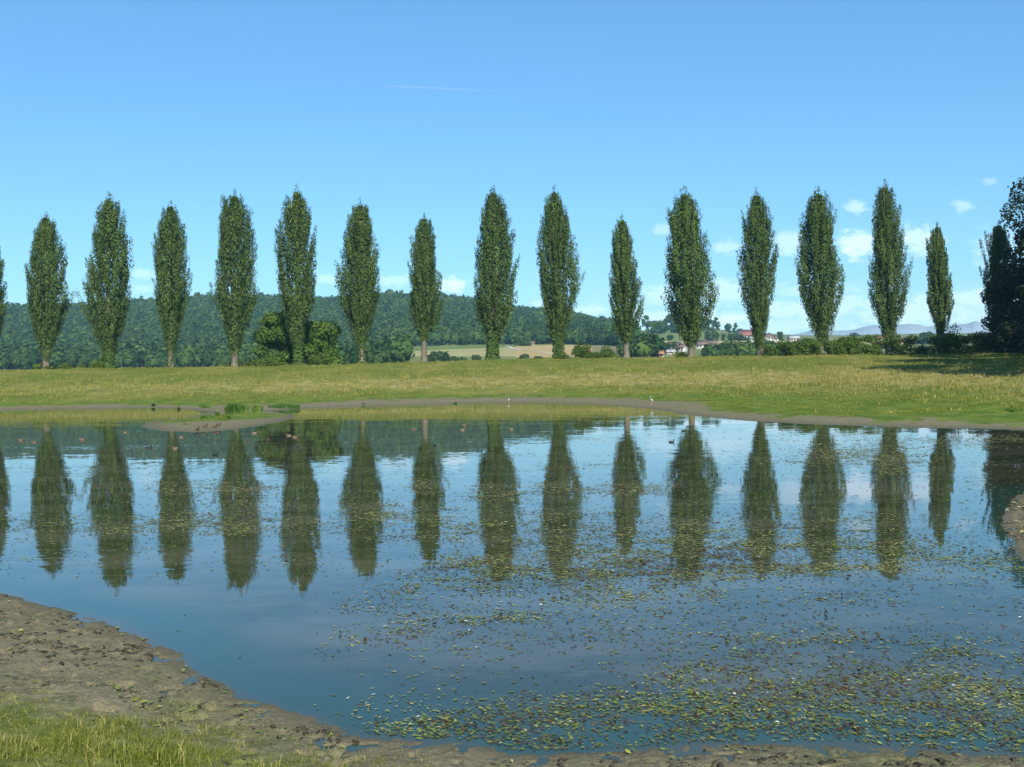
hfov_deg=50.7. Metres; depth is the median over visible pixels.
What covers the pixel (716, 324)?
tree
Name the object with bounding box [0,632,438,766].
grass
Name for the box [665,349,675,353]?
shed
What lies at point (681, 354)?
bush
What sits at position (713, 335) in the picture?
tree
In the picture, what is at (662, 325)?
tree
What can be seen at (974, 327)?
mountains
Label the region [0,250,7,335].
poplar
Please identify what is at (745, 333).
barn
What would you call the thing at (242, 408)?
rush clump
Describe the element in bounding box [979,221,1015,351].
poplar
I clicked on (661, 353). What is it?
hut
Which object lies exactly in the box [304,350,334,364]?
bush
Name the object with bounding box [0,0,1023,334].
sky
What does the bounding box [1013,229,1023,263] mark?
bank tree
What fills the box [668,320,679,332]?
tree
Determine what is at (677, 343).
house
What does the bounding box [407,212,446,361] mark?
poplar
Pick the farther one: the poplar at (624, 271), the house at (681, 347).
the house at (681, 347)
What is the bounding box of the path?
[507,346,552,353]
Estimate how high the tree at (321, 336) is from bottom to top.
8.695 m
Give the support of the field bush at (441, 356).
on the ground at (56, 690)
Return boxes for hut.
[658,350,664,356]
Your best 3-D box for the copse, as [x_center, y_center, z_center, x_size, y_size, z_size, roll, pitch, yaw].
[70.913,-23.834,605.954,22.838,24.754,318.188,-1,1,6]
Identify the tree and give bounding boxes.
[252,311,293,365]
[302,320,345,364]
[641,315,648,330]
[644,320,659,334]
[656,319,667,333]
[663,314,672,329]
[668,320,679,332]
[671,341,677,349]
[703,319,714,330]
[704,330,719,340]
[711,317,720,330]
[724,323,732,332]
[727,333,736,340]
[732,322,737,333]
[735,334,746,340]
[777,332,783,340]
[913,331,935,343]
[945,322,961,349]
[979,271,1023,352]
[992,177,1023,352]
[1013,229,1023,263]
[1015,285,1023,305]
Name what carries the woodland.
on the ground at (56, 690)
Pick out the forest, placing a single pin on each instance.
(203, 341)
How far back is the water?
17.09 m
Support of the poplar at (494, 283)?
on the ground at (56, 690)
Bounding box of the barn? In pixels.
[736,330,751,337]
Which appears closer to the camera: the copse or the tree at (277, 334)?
the tree at (277, 334)
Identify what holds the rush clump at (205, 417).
on the ground at (56, 690)
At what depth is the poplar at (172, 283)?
180.75 m
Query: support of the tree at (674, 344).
on the ground at (56, 690)
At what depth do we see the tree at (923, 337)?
697.59 m
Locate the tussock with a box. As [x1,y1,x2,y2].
[1004,408,1016,411]
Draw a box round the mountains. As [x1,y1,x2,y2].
[796,321,989,334]
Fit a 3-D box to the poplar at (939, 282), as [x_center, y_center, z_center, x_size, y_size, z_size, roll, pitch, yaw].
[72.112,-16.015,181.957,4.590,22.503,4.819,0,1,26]
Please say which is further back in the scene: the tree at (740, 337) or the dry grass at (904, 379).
the tree at (740, 337)
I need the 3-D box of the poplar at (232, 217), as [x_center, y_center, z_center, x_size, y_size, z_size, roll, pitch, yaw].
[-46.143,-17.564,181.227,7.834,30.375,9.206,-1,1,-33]
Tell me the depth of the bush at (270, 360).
182.51 m
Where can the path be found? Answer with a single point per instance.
(530, 350)
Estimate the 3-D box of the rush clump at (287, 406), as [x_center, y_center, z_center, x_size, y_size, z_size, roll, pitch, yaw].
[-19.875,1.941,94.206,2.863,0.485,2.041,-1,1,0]
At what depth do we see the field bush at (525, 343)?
742.98 m
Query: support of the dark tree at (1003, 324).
on the ground at (56, 690)
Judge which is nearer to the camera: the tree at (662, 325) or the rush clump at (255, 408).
the rush clump at (255, 408)
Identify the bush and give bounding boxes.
[32,362,85,369]
[89,357,103,367]
[218,359,262,366]
[245,349,286,366]
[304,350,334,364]
[427,354,432,361]
[429,350,449,361]
[449,356,459,360]
[471,354,480,359]
[514,341,530,345]
[519,354,528,358]
[553,351,572,358]
[571,341,595,358]
[593,346,619,357]
[667,334,673,339]
[672,351,687,356]
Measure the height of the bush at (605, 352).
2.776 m
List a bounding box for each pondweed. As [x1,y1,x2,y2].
[0,430,1023,751]
[0,496,1023,766]
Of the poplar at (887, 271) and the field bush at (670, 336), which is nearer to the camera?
the poplar at (887, 271)
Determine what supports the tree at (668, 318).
on the ground at (56, 690)
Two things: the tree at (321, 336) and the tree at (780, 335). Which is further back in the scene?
the tree at (780, 335)
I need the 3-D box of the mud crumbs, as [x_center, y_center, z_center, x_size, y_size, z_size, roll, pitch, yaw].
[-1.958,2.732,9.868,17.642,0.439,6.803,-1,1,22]
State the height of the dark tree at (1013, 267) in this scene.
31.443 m
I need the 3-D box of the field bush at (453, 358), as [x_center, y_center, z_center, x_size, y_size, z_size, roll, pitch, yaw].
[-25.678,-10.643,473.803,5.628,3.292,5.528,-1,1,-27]
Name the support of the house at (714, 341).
on the ground at (56, 690)
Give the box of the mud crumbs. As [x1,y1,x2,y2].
[0,595,1017,766]
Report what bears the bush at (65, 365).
on the ground at (56, 690)
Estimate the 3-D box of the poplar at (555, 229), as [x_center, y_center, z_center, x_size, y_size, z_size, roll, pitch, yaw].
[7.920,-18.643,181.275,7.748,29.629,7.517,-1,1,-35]
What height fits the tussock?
0.310 m
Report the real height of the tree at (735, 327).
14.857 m
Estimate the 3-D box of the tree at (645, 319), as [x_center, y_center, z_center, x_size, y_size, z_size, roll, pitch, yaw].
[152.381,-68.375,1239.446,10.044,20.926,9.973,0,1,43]
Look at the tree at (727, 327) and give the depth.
1236.92 m
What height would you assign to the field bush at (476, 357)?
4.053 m
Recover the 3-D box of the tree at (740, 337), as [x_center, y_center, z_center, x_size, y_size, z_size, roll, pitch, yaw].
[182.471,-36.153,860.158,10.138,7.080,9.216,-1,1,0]
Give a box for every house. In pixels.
[664,341,681,350]
[676,344,687,351]
[695,339,709,348]
[710,339,717,345]
[763,332,774,340]
[787,334,799,340]
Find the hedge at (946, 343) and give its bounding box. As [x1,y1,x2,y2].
[763,331,998,355]
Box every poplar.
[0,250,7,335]
[23,211,75,369]
[75,191,133,367]
[151,200,192,367]
[209,188,259,366]
[273,184,317,364]
[334,196,380,363]
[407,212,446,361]
[473,185,519,359]
[535,184,584,357]
[608,214,644,357]
[660,185,719,356]
[736,187,778,355]
[793,187,845,353]
[867,178,913,353]
[925,222,954,352]
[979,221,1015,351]
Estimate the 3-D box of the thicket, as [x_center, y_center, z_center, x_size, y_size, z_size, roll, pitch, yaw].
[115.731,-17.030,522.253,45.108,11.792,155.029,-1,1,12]
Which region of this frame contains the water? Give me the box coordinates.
[0,402,1023,765]
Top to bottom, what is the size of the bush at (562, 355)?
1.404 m
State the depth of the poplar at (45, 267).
180.07 m
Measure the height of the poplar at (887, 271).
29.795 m
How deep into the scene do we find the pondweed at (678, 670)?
13.34 m
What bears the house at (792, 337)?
on the ground at (56, 690)
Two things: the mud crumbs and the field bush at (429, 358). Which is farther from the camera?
the field bush at (429, 358)
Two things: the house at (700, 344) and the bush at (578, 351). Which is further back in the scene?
the house at (700, 344)
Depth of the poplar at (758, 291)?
180.06 m
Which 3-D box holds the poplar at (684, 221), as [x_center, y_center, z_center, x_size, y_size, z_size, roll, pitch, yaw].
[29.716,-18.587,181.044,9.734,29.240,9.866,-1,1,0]
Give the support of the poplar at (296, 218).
on the ground at (56, 690)
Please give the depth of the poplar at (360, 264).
180.21 m
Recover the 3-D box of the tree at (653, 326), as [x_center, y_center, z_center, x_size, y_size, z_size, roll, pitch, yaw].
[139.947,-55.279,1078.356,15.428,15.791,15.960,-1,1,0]
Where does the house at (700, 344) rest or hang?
on the ground at (56, 690)
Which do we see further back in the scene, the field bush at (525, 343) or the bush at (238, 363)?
the field bush at (525, 343)
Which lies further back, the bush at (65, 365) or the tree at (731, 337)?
the tree at (731, 337)
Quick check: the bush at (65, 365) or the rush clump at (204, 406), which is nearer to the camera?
the rush clump at (204, 406)
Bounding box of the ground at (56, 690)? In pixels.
[0,328,1023,766]
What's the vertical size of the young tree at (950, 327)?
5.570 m
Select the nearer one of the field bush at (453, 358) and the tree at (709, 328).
the field bush at (453, 358)
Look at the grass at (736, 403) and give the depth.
125.64 m
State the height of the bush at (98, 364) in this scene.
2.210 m
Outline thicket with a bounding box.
[700,339,795,356]
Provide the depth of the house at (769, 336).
826.00 m
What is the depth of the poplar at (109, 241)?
180.40 m
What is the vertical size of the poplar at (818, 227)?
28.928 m
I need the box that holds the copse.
[616,332,667,357]
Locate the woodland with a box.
[329,334,416,363]
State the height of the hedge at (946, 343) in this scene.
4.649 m
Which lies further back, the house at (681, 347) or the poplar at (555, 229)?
the house at (681, 347)
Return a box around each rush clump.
[199,403,210,407]
[199,415,214,418]
[224,402,239,413]
[237,403,250,413]
[250,403,264,412]
[268,403,299,408]
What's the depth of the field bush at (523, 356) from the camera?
471.98 m
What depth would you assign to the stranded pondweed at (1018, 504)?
9.61 m
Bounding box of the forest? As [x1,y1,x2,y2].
[0,289,641,369]
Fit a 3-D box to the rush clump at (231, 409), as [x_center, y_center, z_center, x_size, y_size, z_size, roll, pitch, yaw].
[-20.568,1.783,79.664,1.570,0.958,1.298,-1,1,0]
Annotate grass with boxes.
[0,351,1023,414]
[0,351,1023,421]
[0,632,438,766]

